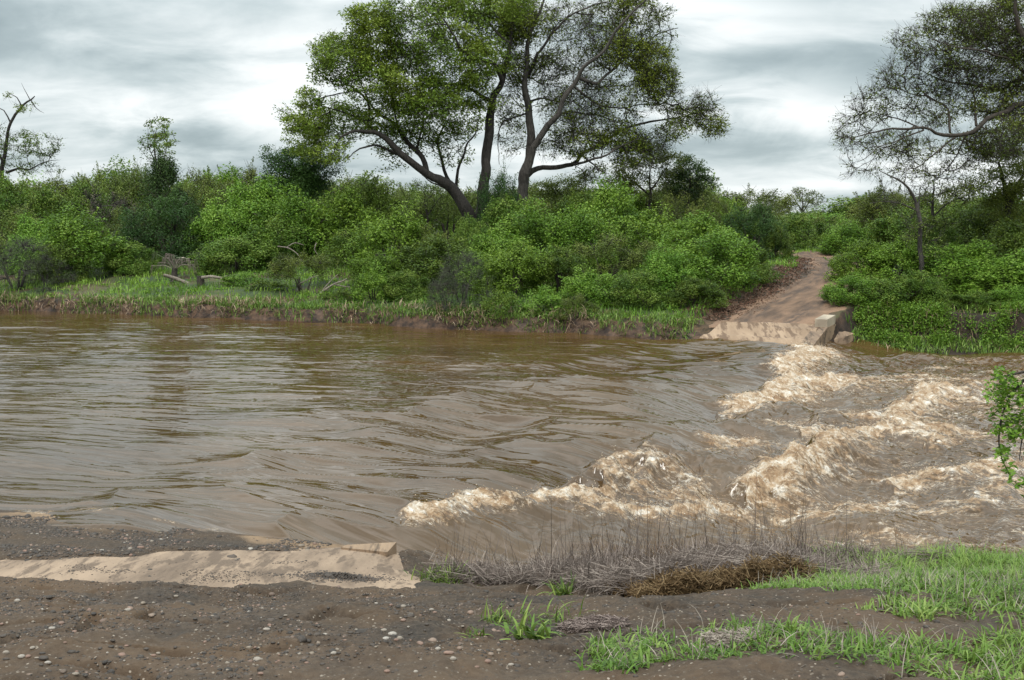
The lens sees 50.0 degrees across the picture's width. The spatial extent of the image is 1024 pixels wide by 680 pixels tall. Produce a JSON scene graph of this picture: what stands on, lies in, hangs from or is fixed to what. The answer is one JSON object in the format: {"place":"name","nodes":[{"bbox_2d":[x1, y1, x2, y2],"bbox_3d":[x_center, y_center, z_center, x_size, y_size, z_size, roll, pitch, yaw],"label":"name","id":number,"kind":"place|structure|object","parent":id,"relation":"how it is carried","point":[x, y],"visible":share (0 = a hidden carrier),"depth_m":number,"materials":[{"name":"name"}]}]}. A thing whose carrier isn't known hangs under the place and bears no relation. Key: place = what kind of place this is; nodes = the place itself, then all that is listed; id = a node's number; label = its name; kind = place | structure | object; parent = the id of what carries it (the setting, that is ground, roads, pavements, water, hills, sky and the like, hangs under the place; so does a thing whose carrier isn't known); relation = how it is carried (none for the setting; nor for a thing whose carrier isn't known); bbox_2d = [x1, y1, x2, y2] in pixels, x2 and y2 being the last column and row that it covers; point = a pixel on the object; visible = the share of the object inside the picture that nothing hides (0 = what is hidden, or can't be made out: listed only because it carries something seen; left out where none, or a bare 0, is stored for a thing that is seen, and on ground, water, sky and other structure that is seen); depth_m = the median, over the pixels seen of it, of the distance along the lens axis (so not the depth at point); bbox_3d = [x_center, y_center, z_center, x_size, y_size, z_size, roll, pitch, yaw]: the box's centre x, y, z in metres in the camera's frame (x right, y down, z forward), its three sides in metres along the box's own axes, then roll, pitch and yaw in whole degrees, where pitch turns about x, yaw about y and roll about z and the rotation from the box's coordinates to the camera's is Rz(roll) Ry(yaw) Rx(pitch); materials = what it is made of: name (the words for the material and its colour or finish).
{"place":"outdoors","nodes":[
{"label":"outdoors","id":0,"kind":"place"},
{"bbox_2d":[0,311,1023,566],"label":"river water","id":1,"kind":"structure","parent":0,"point":[350,433],"depth_m":20.34,"materials":[{"name":"brown liquid"}]},
{"bbox_2d":[400,340,1023,543],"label":"water spray","id":2,"kind":"object","parent":1,"relation":"on","point":[799,432],"visible":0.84,"depth_m":21.17,"materials":[{"name":"liquid"}]},
{"bbox_2d":[0,218,1023,679],"bbox_3d":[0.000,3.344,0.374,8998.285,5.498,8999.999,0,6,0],"label":"ground","id":3,"kind":"structure","parent":0,"point":[312,604],"depth_m":6.63,"materials":[{"name":"brown soil"}]},
{"bbox_2d":[0,170,50,258],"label":"bush","id":4,"kind":"object","parent":3,"relation":"on","point":[7,193],"visible":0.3,"depth_m":61.23,"materials":[{"name":"green plant"}]},
{"bbox_2d":[0,85,65,235],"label":"bare tree","id":5,"kind":"object","parent":3,"relation":"on","point":[5,145],"visible":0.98,"depth_m":65.03,"materials":[{"name":"green plant"}]},
{"bbox_2d":[0,211,73,277],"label":"bush","id":6,"kind":"object","parent":3,"relation":"on","point":[28,229],"visible":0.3,"depth_m":53.33,"materials":[{"name":"green plant"}]},
{"bbox_2d":[0,235,75,294],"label":"bush","id":7,"kind":"object","parent":3,"relation":"on","point":[22,245],"visible":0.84,"depth_m":49.27,"materials":[{"name":"green plant"}]},
{"bbox_2d":[3,182,85,251],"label":"bush","id":8,"kind":"object","parent":3,"relation":"on","point":[46,199],"visible":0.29,"depth_m":60.80,"materials":[{"name":"green plant"}]},
{"bbox_2d":[33,239,95,284],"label":"bush","id":9,"kind":"object","parent":3,"relation":"on","point":[61,249],"visible":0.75,"depth_m":50.52,"materials":[{"name":"green plant"}]},
{"bbox_2d":[21,201,142,275],"bbox_3d":[-20.529,-4.658,52.572,5.477,3.968,5.134,-3,7,-28],"label":"bush","id":10,"kind":"object","parent":3,"relation":"on","point":[87,239],"visible":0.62,"depth_m":51.71,"materials":[{"name":"green plant"}]},
{"bbox_2d":[50,176,125,241],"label":"distant bush","id":11,"kind":"object","parent":3,"relation":"on","point":[79,194],"visible":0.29,"depth_m":73.47,"materials":[{"name":"green plant"}]},
{"bbox_2d":[59,161,139,220],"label":"distant bush","id":12,"kind":"object","parent":3,"relation":"on","point":[114,181],"visible":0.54,"depth_m":78.65,"materials":[{"name":"green plant"}]},
{"bbox_2d":[71,185,141,243],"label":"bush","id":13,"kind":"object","parent":3,"relation":"on","point":[89,198],"visible":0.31,"depth_m":63.26,"materials":[{"name":"green plant"}]},
{"bbox_2d":[102,241,160,274],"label":"bush","id":14,"kind":"object","parent":3,"relation":"on","point":[134,267],"visible":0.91,"depth_m":52.31,"materials":[{"name":"green plant"}]},
{"bbox_2d":[137,115,179,238],"bbox_3d":[-19.390,-8.617,60.267,2.166,8.006,6.020,-3,7,-23],"label":"slender tree","id":15,"kind":"object","parent":3,"relation":"on","point":[163,137],"visible":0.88,"depth_m":59.37,"materials":[{"name":"green plant"}]},
{"bbox_2d":[106,181,215,263],"bbox_3d":[-17.655,-5.977,56.911,6.010,4.491,5.725,2,7,15],"label":"bush","id":16,"kind":"object","parent":3,"relation":"on","point":[176,248],"visible":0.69,"depth_m":55.54,"materials":[{"name":"green plant"}]},
{"bbox_2d":[124,149,203,252],"bbox_3d":[-18.359,-7.198,58.670,3.764,6.360,4.226,4,8,33],"label":"bush","id":17,"kind":"object","parent":3,"relation":"on","point":[162,177],"visible":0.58,"depth_m":57.97,"materials":[{"name":"green plant"}]},
{"bbox_2d":[167,163,236,249],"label":"bush","id":18,"kind":"object","parent":3,"relation":"on","point":[199,181],"visible":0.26,"depth_m":63.12,"materials":[{"name":"green plant"}]},
{"bbox_2d":[0,547,421,588],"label":"concrete slab","id":19,"kind":"structure","parent":3,"relation":"on","point":[325,559],"depth_m":11.86,"materials":[{"name":"beige concrete"}]},
{"bbox_2d":[25,557,424,583],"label":"mud crumbs","id":20,"kind":"object","parent":19,"relation":"on","point":[347,576],"visible":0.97,"depth_m":11.60,"materials":[{"name":"soil"}]},
{"bbox_2d":[181,187,251,262],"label":"bush","id":21,"kind":"object","parent":3,"relation":"on","point":[211,215],"visible":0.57,"depth_m":54.81,"materials":[{"name":"green plant"}]},
{"bbox_2d":[185,233,277,273],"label":"bush","id":22,"kind":"object","parent":3,"relation":"on","point":[234,245],"visible":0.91,"depth_m":51.99,"materials":[{"name":"green plant"}]},
{"bbox_2d":[196,171,300,257],"bbox_3d":[-13.535,-6.272,57.778,5.734,5.281,6.031,-4,7,-29],"label":"bush","id":23,"kind":"object","parent":3,"relation":"on","point":[242,201],"visible":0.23,"depth_m":56.83,"materials":[{"name":"green plant"}]},
{"bbox_2d":[234,214,321,262],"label":"bush","id":24,"kind":"object","parent":3,"relation":"on","point":[254,229],"visible":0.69,"depth_m":53.50,"materials":[{"name":"green plant"}]},
{"bbox_2d":[248,139,348,217],"bbox_3d":[-12.108,-8.030,62.487,5.798,6.992,3.306,0,6,0],"label":"dense tree","id":25,"kind":"object","parent":3,"relation":"on","point":[303,175],"visible":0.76,"depth_m":61.82,"materials":[{"name":"green plant"}]},
{"bbox_2d":[254,182,345,260],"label":"bush","id":26,"kind":"object","parent":3,"relation":"on","point":[291,205],"visible":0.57,"depth_m":54.69,"materials":[{"name":"green plant"}]},
{"bbox_2d":[263,248,345,292],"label":"bush","id":27,"kind":"object","parent":3,"relation":"on","point":[282,265],"visible":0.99,"depth_m":45.90,"materials":[{"name":"green plant"}]},
{"bbox_2d":[295,182,397,256],"bbox_3d":[-8.741,-5.907,56.813,5.635,4.458,5.927,0,6,3],"label":"bush","id":28,"kind":"object","parent":3,"relation":"on","point":[347,205],"visible":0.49,"depth_m":55.59,"materials":[{"name":"green plant"}]},
{"bbox_2d":[309,227,389,267],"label":"bush","id":29,"kind":"object","parent":3,"relation":"on","point":[341,241],"visible":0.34,"depth_m":51.45,"materials":[{"name":"green plant"}]},
{"bbox_2d":[342,175,401,252],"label":"bush","id":30,"kind":"object","parent":3,"relation":"on","point":[375,198],"visible":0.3,"depth_m":59.15,"materials":[{"name":"green plant"}]},
{"bbox_2d":[349,258,396,302],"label":"bush","id":31,"kind":"object","parent":3,"relation":"on","point":[365,287],"visible":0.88,"depth_m":43.12,"materials":[{"name":"green plant"}]},
{"bbox_2d":[347,249,406,286],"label":"bush","id":32,"kind":"object","parent":3,"relation":"on","point":[392,267],"visible":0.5,"depth_m":46.09,"materials":[{"name":"green plant"}]},
{"bbox_2d":[338,196,434,274],"bbox_3d":[-5.563,-4.422,49.957,4.299,4.239,4.312,6,8,41],"label":"bush","id":33,"kind":"object","parent":3,"relation":"on","point":[377,235],"visible":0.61,"depth_m":49.34,"materials":[{"name":"green plant"}]},
{"bbox_2d":[376,269,432,302],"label":"bush","id":34,"kind":"object","parent":3,"relation":"on","point":[398,277],"visible":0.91,"depth_m":43.07,"materials":[{"name":"green plant"}]},
{"bbox_2d":[271,0,540,231],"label":"riverside tree","id":35,"kind":"object","parent":3,"relation":"on","point":[420,104],"visible":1,"depth_m":57.53,"materials":[{"name":"green plant"}]},
{"bbox_2d":[380,177,472,238],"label":"airy tree","id":36,"kind":"object","parent":3,"relation":"on","point":[437,203],"visible":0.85,"depth_m":69.23,"materials":[{"name":"green plant"}]},
{"bbox_2d":[388,231,475,286],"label":"bush","id":37,"kind":"object","parent":3,"relation":"on","point":[417,257],"visible":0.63,"depth_m":45.69,"materials":[{"name":"green plant"}]},
{"bbox_2d":[413,179,476,241],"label":"distant bush","id":38,"kind":"object","parent":3,"relation":"on","point":[470,197],"visible":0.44,"depth_m":70.33,"materials":[{"name":"green plant"}]},
{"bbox_2d":[424,246,496,311],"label":"bush","id":39,"kind":"object","parent":3,"relation":"on","point":[455,272],"visible":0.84,"depth_m":40.74,"materials":[{"name":"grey plant"}]},
{"bbox_2d":[450,212,488,254],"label":"bush","id":40,"kind":"object","parent":3,"relation":"on","point":[467,229],"visible":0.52,"depth_m":51.47,"materials":[{"name":"green plant"}]},
{"bbox_2d":[452,230,530,289],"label":"bush","id":41,"kind":"object","parent":3,"relation":"on","point":[481,246],"visible":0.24,"depth_m":44.48,"materials":[{"name":"green plant"}]},
{"bbox_2d":[473,156,530,250],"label":"bush","id":42,"kind":"object","parent":3,"relation":"on","point":[504,188],"visible":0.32,"depth_m":58.15,"materials":[{"name":"green plant"}]},
{"bbox_2d":[471,193,543,248],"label":"bush","id":43,"kind":"object","parent":3,"relation":"on","point":[508,206],"visible":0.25,"depth_m":55.37,"materials":[{"name":"green plant"}]},
{"bbox_2d":[461,234,556,300],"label":"bush","id":44,"kind":"object","parent":3,"relation":"on","point":[504,261],"visible":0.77,"depth_m":42.08,"materials":[{"name":"green plant"}]},
{"bbox_2d":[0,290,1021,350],"bbox_3d":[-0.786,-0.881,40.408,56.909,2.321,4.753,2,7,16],"label":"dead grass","id":45,"kind":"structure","parent":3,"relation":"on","point":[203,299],"depth_m":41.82,"materials":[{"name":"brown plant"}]},
{"bbox_2d":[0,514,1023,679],"bbox_3d":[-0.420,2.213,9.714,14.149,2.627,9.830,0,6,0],"label":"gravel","id":46,"kind":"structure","parent":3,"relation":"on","point":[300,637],"depth_m":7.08,"materials":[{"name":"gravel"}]},
{"bbox_2d":[0,247,1023,351],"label":"bank grass","id":47,"kind":"structure","parent":3,"relation":"on","point":[256,275],"depth_m":46.16,"materials":[{"name":"green plant"}]},
{"bbox_2d":[1,254,1023,351],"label":"ground cover","id":48,"kind":"object","parent":3,"relation":"on","point":[917,309],"visible":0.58,"depth_m":37.81,"materials":[{"name":"green plant"}]},
{"bbox_2d":[485,600,566,639],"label":"grass tuft","id":49,"kind":"object","parent":3,"relation":"on","point":[528,631],"visible":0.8,"depth_m":6.26,"materials":[{"name":"green plant"}]},
{"bbox_2d":[477,195,575,280],"bbox_3d":[0.614,-4.189,46.827,4.313,3.975,4.601,-1,6,-7],"label":"bush","id":50,"kind":"object","parent":3,"relation":"on","point":[531,221],"visible":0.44,"depth_m":46.55,"materials":[{"name":"green plant"}]},
{"bbox_2d":[516,284,566,313],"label":"bush","id":51,"kind":"object","parent":3,"relation":"on","point":[544,300],"visible":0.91,"depth_m":39.41,"materials":[{"name":"green plant"}]},
{"bbox_2d":[528,172,595,213],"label":"airy tree","id":52,"kind":"object","parent":3,"relation":"on","point":[549,186],"visible":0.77,"depth_m":66.25,"materials":[{"name":"green plant"}]},
{"bbox_2d":[528,243,598,293],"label":"bush","id":53,"kind":"object","parent":3,"relation":"on","point":[559,261],"visible":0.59,"depth_m":42.48,"materials":[{"name":"green plant"}]},
{"bbox_2d":[535,202,625,275],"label":"bush","id":54,"kind":"object","parent":3,"relation":"on","point":[583,238],"visible":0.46,"depth_m":46.98,"materials":[{"name":"green plant"}]},
{"bbox_2d":[558,263,617,309],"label":"bush","id":55,"kind":"object","parent":3,"relation":"on","point":[586,283],"visible":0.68,"depth_m":40.00,"materials":[{"name":"green plant"}]},
{"bbox_2d":[555,613,632,632],"bbox_3d":[0.465,1.658,6.388,0.502,0.145,0.264,4,8,34],"label":"straw patch","id":56,"kind":"object","parent":3,"relation":"on","point":[610,622],"visible":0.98,"depth_m":6.35,"materials":[{"name":"grey plant"}]},
{"bbox_2d":[553,230,651,283],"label":"bush","id":57,"kind":"object","parent":3,"relation":"on","point":[602,250],"visible":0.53,"depth_m":43.24,"materials":[{"name":"green plant"}]},
{"bbox_2d":[489,0,734,233],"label":"riverside tree","id":58,"kind":"object","parent":3,"relation":"on","point":[649,79],"visible":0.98,"depth_m":60.51,"materials":[{"name":"green plant"}]},
{"bbox_2d":[570,172,653,259],"bbox_3d":[4.585,-5.293,50.633,4.511,4.898,4.745,1,6,7],"label":"bush","id":59,"kind":"object","parent":3,"relation":"on","point":[604,201],"visible":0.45,"depth_m":49.95,"materials":[{"name":"green plant"}]},
{"bbox_2d":[598,141,691,209],"bbox_3d":[7.923,-8.419,65.255,5.591,7.378,3.439,-1,7,-12],"label":"airy tree","id":60,"kind":"object","parent":3,"relation":"on","point":[625,176],"visible":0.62,"depth_m":64.94,"materials":[{"name":"green plant"}]},
{"bbox_2d":[608,269,682,309],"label":"bush","id":61,"kind":"object","parent":3,"relation":"on","point":[628,291],"visible":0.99,"depth_m":39.05,"materials":[{"name":"green plant"}]},
{"bbox_2d":[608,200,692,267],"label":"bush","id":62,"kind":"object","parent":3,"relation":"on","point":[656,231],"visible":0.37,"depth_m":48.24,"materials":[{"name":"green plant"}]},
{"bbox_2d":[630,240,705,298],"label":"bush","id":63,"kind":"object","parent":3,"relation":"on","point":[668,274],"visible":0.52,"depth_m":40.25,"materials":[{"name":"green plant"}]},
{"bbox_2d":[639,162,723,219],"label":"distant bush","id":64,"kind":"object","parent":3,"relation":"on","point":[710,200],"visible":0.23,"depth_m":69.04,"materials":[{"name":"green plant"}]},
{"bbox_2d":[654,187,708,252],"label":"bush","id":65,"kind":"object","parent":3,"relation":"on","point":[676,206],"visible":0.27,"depth_m":55.27,"materials":[{"name":"green plant"}]},
{"bbox_2d":[660,154,718,229],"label":"dense tree","id":66,"kind":"object","parent":3,"relation":"on","point":[683,175],"visible":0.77,"depth_m":67.08,"materials":[{"name":"green plant"}]},
{"bbox_2d":[665,275,729,307],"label":"bush","id":67,"kind":"object","parent":3,"relation":"on","point":[685,286],"visible":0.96,"depth_m":39.14,"materials":[{"name":"green plant"}]},
{"bbox_2d":[425,449,974,595],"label":"dry stalks","id":68,"kind":"object","parent":3,"relation":"on","point":[637,555],"visible":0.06,"depth_m":11.73,"materials":[{"name":"plant"}]},
{"bbox_2d":[646,208,756,273],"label":"bush","id":69,"kind":"object","parent":3,"relation":"on","point":[698,224],"visible":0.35,"depth_m":46.03,"materials":[{"name":"green plant"}]},
{"bbox_2d":[415,534,997,596],"bbox_3d":[2.261,2.589,11.869,6.877,2.250,5.439,0,6,0],"label":"straw","id":70,"kind":"object","parent":3,"relation":"on","point":[696,555],"visible":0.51,"depth_m":10.78,"materials":[{"name":"plant"}]},
{"bbox_2d":[595,543,825,597],"bbox_3d":[2.042,2.225,10.813,2.452,1.366,3.576,0,6,0],"label":"flood debris","id":71,"kind":"object","parent":3,"relation":"on","point":[677,582],"visible":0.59,"depth_m":9.12,"materials":[{"name":"brown plant"}]},
{"bbox_2d":[665,223,764,292],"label":"bush","id":72,"kind":"object","parent":3,"relation":"on","point":[731,274],"visible":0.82,"depth_m":41.38,"materials":[{"name":"green plant"}]},
{"bbox_2d":[697,626,759,648],"bbox_3d":[1.093,1.525,5.561,0.332,0.136,0.311,0,6,0],"label":"straw patch","id":73,"kind":"object","parent":3,"relation":"on","point":[713,637],"visible":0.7,"depth_m":5.53,"materials":[{"name":"beige plant"}]},
{"bbox_2d":[718,193,797,258],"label":"bush","id":74,"kind":"object","parent":3,"relation":"on","point":[757,213],"visible":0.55,"depth_m":52.17,"materials":[{"name":"green plant"}]},
{"bbox_2d":[699,321,818,343],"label":"concrete ramp","id":75,"kind":"structure","parent":3,"relation":"on","point":[787,333],"depth_m":36.04,"materials":[{"name":"beige concrete"}]},
{"bbox_2d":[720,183,800,214],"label":"distant bush","id":76,"kind":"object","parent":3,"relation":"on","point":[748,192],"visible":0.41,"depth_m":110.32,"materials":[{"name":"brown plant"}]},
{"bbox_2d":[760,222,793,259],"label":"bush","id":77,"kind":"object","parent":3,"relation":"on","point":[788,250],"visible":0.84,"depth_m":51.50,"materials":[{"name":"green plant"}]},
{"bbox_2d":[565,537,1023,679],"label":"grass","id":78,"kind":"structure","parent":3,"relation":"on","point":[959,559],"depth_m":5.81,"materials":[{"name":"green plant"}]},
{"bbox_2d":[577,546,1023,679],"bbox_3d":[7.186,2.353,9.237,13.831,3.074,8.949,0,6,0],"label":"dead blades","id":79,"kind":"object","parent":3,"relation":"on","point":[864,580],"visible":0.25,"depth_m":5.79,"materials":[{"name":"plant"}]},
{"bbox_2d":[777,212,827,250],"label":"bush","id":80,"kind":"object","parent":3,"relation":"on","point":[796,221],"visible":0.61,"depth_m":62.17,"materials":[{"name":"green plant"}]},
{"bbox_2d":[776,186,828,213],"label":"airy tree","id":81,"kind":"object","parent":3,"relation":"on","point":[801,199],"visible":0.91,"depth_m":98.20,"materials":[{"name":"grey plant"}]},
{"bbox_2d":[816,218,876,254],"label":"bush","id":82,"kind":"object","parent":3,"relation":"on","point":[838,238],"visible":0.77,"depth_m":55.59,"materials":[{"name":"green plant"}]},
{"bbox_2d":[818,271,877,305],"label":"bush","id":83,"kind":"object","parent":3,"relation":"on","point":[831,292],"visible":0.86,"depth_m":39.18,"materials":[{"name":"green plant"}]},
{"bbox_2d":[823,236,903,280],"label":"bush","id":84,"kind":"object","parent":3,"relation":"on","point":[845,261],"visible":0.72,"depth_m":43.34,"materials":[{"name":"green plant"}]},
{"bbox_2d":[829,275,913,306],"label":"bush","id":85,"kind":"object","parent":3,"relation":"on","point":[895,294],"visible":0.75,"depth_m":38.84,"materials":[{"name":"green plant"}]},
{"bbox_2d":[841,180,920,244],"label":"bush","id":86,"kind":"object","parent":3,"relation":"on","point":[871,209],"visible":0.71,"depth_m":56.96,"materials":[{"name":"green plant"}]},
{"bbox_2d":[851,228,937,288],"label":"bush","id":87,"kind":"object","parent":3,"relation":"on","point":[908,256],"visible":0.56,"depth_m":42.52,"materials":[{"name":"green plant"}]},
{"bbox_2d":[861,203,947,252],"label":"bush","id":88,"kind":"object","parent":3,"relation":"on","point":[882,228],"visible":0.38,"depth_m":53.31,"materials":[{"name":"green plant"}]},
{"bbox_2d":[865,159,949,290],"bbox_3d":[15.159,-4.179,41.714,3.654,5.328,2.125,0,6,0],"label":"thin tree","id":89,"kind":"object","parent":3,"relation":"on","point":[918,236],"visible":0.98,"depth_m":41.63,"materials":[{"name":"green plant"}]},
{"bbox_2d":[878,267,952,305],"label":"bush","id":90,"kind":"object","parent":3,"relation":"on","point":[915,282],"visible":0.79,"depth_m":38.94,"materials":[{"name":"green plant"}]},
{"bbox_2d":[828,0,1023,188],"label":"riverside tree","id":91,"kind":"object","parent":3,"relation":"on","point":[975,32],"visible":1,"depth_m":42.81,"materials":[{"name":"green plant"}]},
{"bbox_2d":[894,213,964,272],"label":"bush","id":92,"kind":"object","parent":3,"relation":"on","point":[949,232],"visible":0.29,"depth_m":45.47,"materials":[{"name":"green plant"}]},
{"bbox_2d":[904,169,993,253],"bbox_3d":[17.786,-4.336,44.644,3.150,5.210,4.842,3,7,27],"label":"dark stem tree","id":93,"kind":"object","parent":3,"relation":"on","point":[969,192],"visible":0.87,"depth_m":44.43,"materials":[{"name":"green plant"}]},
{"bbox_2d":[900,238,1020,292],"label":"bush","id":94,"kind":"object","parent":3,"relation":"on","point":[975,257],"visible":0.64,"depth_m":41.38,"materials":[{"name":"green plant"}]},
{"bbox_2d":[941,257,1023,298],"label":"bush","id":95,"kind":"object","parent":3,"relation":"on","point":[986,278],"visible":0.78,"depth_m":40.07,"materials":[{"name":"green plant"}]},
{"bbox_2d":[945,191,1023,253],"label":"bush","id":96,"kind":"object","parent":3,"relation":"on","point":[977,226],"visible":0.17,"depth_m":49.47,"materials":[{"name":"green plant"}]},
{"bbox_2d":[949,132,1023,259],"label":"dense tree","id":97,"kind":"object","parent":3,"relation":"on","point":[1010,192],"visible":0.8,"depth_m":46.28,"materials":[{"name":"green plant"}]},
{"bbox_2d":[968,216,1023,266],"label":"bush","id":98,"kind":"object","parent":3,"relation":"on","point":[1007,240],"visible":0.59,"depth_m":43.36,"materials":[{"name":"green plant"}]},
{"bbox_2d":[982,365,1023,497],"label":"leafy sapling","id":99,"kind":"object","parent":3,"relation":"on","point":[1011,433],"visible":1,"depth_m":6.25,"materials":[{"name":"green plant"}]},
{"bbox_2d":[0,289,1023,354],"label":"edge grass","id":100,"kind":"structure","parent":0,"point":[608,317],"depth_m":40.23,"materials":[{"name":"green plant"}]},
{"bbox_2d":[0,0,1023,214],"label":"sky","id":101,"kind":"structure","parent":0,"point":[95,71],"materials":[{"name":"grey"}]},
{"bbox_2d":[709,250,867,327],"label":"dirt road","id":102,"kind":"structure","parent":0,"point":[802,302],"depth_m":39.99,"materials":[{"name":"brown soil"}]},
{"bbox_2d":[688,255,818,320],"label":"leaf litter","id":103,"kind":"object","parent":102,"relation":"on","point":[797,268],"visible":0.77,"depth_m":42.44,"materials":[{"name":"brown plant"}]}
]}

